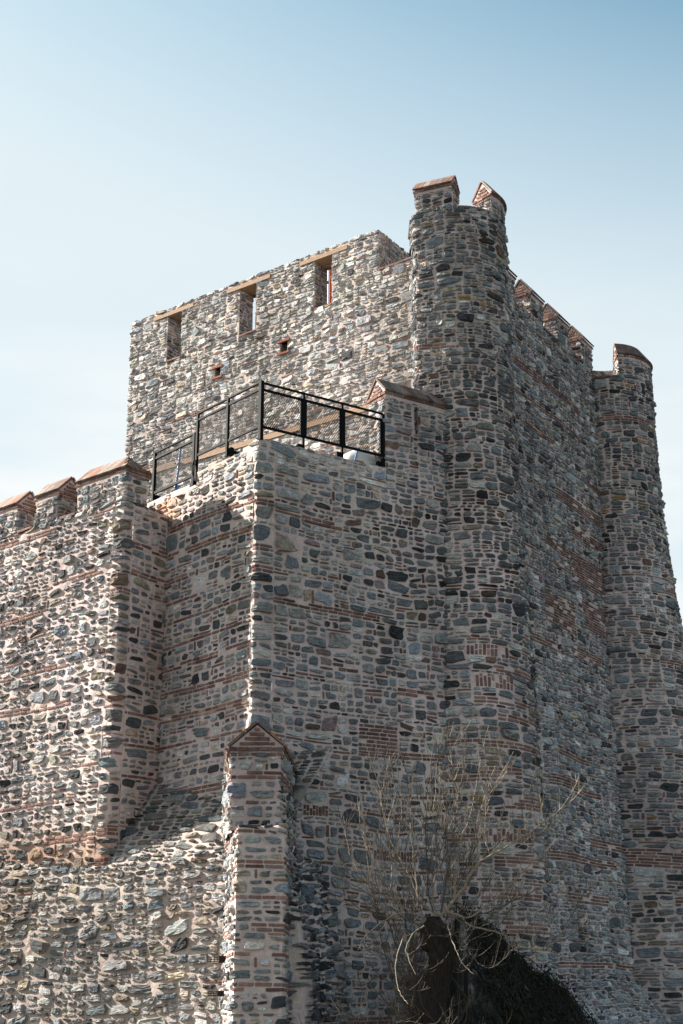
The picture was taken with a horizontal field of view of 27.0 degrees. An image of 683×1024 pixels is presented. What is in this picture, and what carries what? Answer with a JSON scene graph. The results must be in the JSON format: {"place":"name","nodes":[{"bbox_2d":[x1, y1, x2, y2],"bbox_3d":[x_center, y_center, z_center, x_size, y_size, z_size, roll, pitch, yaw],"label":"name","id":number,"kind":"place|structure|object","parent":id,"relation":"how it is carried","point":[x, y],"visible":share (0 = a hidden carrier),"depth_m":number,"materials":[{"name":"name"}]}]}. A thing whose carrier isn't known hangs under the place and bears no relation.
{"place":"outdoors","nodes":[
{"label":"outdoors","id":0,"kind":"place"},
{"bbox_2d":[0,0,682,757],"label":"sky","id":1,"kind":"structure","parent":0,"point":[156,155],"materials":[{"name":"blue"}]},
{"bbox_2d":[344,448,376,464],"bbox_3d":[0.248,-0.706,27.632,0.966,1.104,0.794,0,-19,0],"label":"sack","id":2,"kind":"object","parent":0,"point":[366,458],"visible":0.16,"depth_m":27.47,"materials":[{"name":"white plastic"}]},
{"bbox_3d":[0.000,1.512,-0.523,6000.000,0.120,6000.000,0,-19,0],"label":"ground","id":3,"kind":"structure","parent":0,"visible":0},
{"bbox_2d":[0,748,330,1023],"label":"base wall","id":4,"kind":"structure","parent":3,"relation":"on","point":[134,935],"depth_m":23.91,"materials":[{"name":"grey stone"}]},
{"bbox_2d":[0,457,168,880],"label":"curtain wall","id":5,"kind":"structure","parent":4,"relation":"on","point":[70,579],"depth_m":26.55,"materials":[{"name":"grey stone"}]},
{"bbox_2d":[215,721,352,1023],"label":"buttress","id":6,"kind":"structure","parent":3,"relation":"on","point":[282,948],"depth_m":21.21,"materials":[{"name":"grey stone"}]},
{"bbox_2d":[208,991,223,995],"bbox_3d":[-1.870,7.167,21.166,0.245,0.080,0.040,4,-19,-11],"label":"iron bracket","id":7,"kind":"object","parent":6,"relation":"attached to","point":[219,993],"visible":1,"depth_m":21.16,"materials":[{"name":"black metal"}]},
{"bbox_2d":[207,956,225,962],"bbox_3d":[-1.874,6.705,21.321,0.275,0.100,0.043,4,-19,-11],"label":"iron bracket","id":8,"kind":"object","parent":6,"relation":"attached to","point":[221,959],"visible":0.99,"depth_m":21.31,"materials":[{"name":"black metal"}]},
{"bbox_2d":[122,378,449,1023],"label":"bastion","id":9,"kind":"object","parent":3,"relation":"on","point":[329,624],"visible":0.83,"depth_m":25.70,"materials":[{"name":"grey stone"}]},
{"bbox_2d":[151,432,195,501],"bbox_3d":[-3.124,-0.813,28.026,0.450,1.100,1.505,16,-25,-38],"label":"railing","id":10,"kind":"object","parent":9,"relation":"on","point":[156,458],"visible":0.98,"depth_m":27.99,"materials":[{"name":"black metal"}]},
{"bbox_2d":[172,449,181,490],"bbox_3d":[-3.271,-0.710,28.376,0.226,1.153,0.200,0,-19,0],"label":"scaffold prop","id":11,"kind":"object","parent":9,"relation":"on","point":[176,486],"visible":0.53,"depth_m":28.35,"materials":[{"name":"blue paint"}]},
{"bbox_2d":[194,380,384,481],"bbox_3d":[-0.992,-1.254,27.456,3.038,1.420,2.054,12,-23,-32],"label":"railing","id":12,"kind":"object","parent":9,"relation":"on","point":[260,426],"visible":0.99,"depth_m":26.81,"materials":[{"name":"black metal"}]},
{"bbox_2d":[191,459,194,483],"bbox_3d":[-2.838,-0.783,27.231,0.065,0.524,0.140,6,-20,-16],"label":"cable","id":13,"kind":"object","parent":12,"relation":"hanging from","point":[192,467],"visible":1,"depth_m":27.25,"materials":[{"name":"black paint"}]},
{"bbox_2d":[283,876,511,1023],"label":"shrub","id":14,"kind":"object","parent":3,"relation":"on","point":[407,1010],"visible":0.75,"depth_m":19.73,"materials":[{"name":"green plant"}]},
{"bbox_2d":[125,229,671,1023],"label":"keep","id":15,"kind":"structure","parent":3,"relation":"on","point":[347,345],"depth_m":32.97,"materials":[{"name":"grey stone"}]},
{"bbox_2d":[327,270,329,302],"bbox_3d":[-0.325,-4.697,35.062,0.086,3.400,0.090,0,-19,0],"label":"flagpole","id":16,"kind":"object","parent":15,"relation":"on","point":[328,274],"visible":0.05,"depth_m":35.38,"materials":[{"name":"white"}]},
{"bbox_2d":[330,269,331,302],"bbox_3d":[-0.085,-5.471,35.324,0.420,1.310,0.170,0,-19,0],"label":"flag","id":17,"kind":"object","parent":16,"relation":"hanging from","point":[330,286],"visible":0.12,"depth_m":35.34,"materials":[{"name":"red fabric"}]},
{"bbox_2d":[331,713,588,1023],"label":"bare tree","id":18,"kind":"object","parent":3,"relation":"on","point":[437,944],"visible":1,"depth_m":19.80,"materials":[{"name":"brown plant"}]},
{"bbox_2d":[408,175,555,980],"bbox_3d":[2.547,1.796,28.474,2.867,18.424,3.208,0,-19,0],"label":"corner turret","id":19,"kind":"object","parent":3,"relation":"on","point":[462,352],"visible":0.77,"depth_m":27.64,"materials":[{"name":"grey stone"}]},
{"bbox_2d":[447,916,586,1023],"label":"mound","id":20,"kind":"object","parent":3,"relation":"on","point":[469,978],"visible":0.3,"depth_m":22.95,"materials":[{"name":"brown soil"}]},
{"bbox_2d":[446,898,613,1023],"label":"creeper","id":21,"kind":"object","parent":20,"relation":"on","point":[530,1010],"visible":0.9,"depth_m":23.03,"materials":[{"name":"plant"}]},
{"bbox_2d":[593,343,682,1023],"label":"round tower","id":22,"kind":"structure","parent":3,"relation":"on","point":[644,626],"depth_m":34.38,"materials":[{"name":"grey stone"}]}
]}

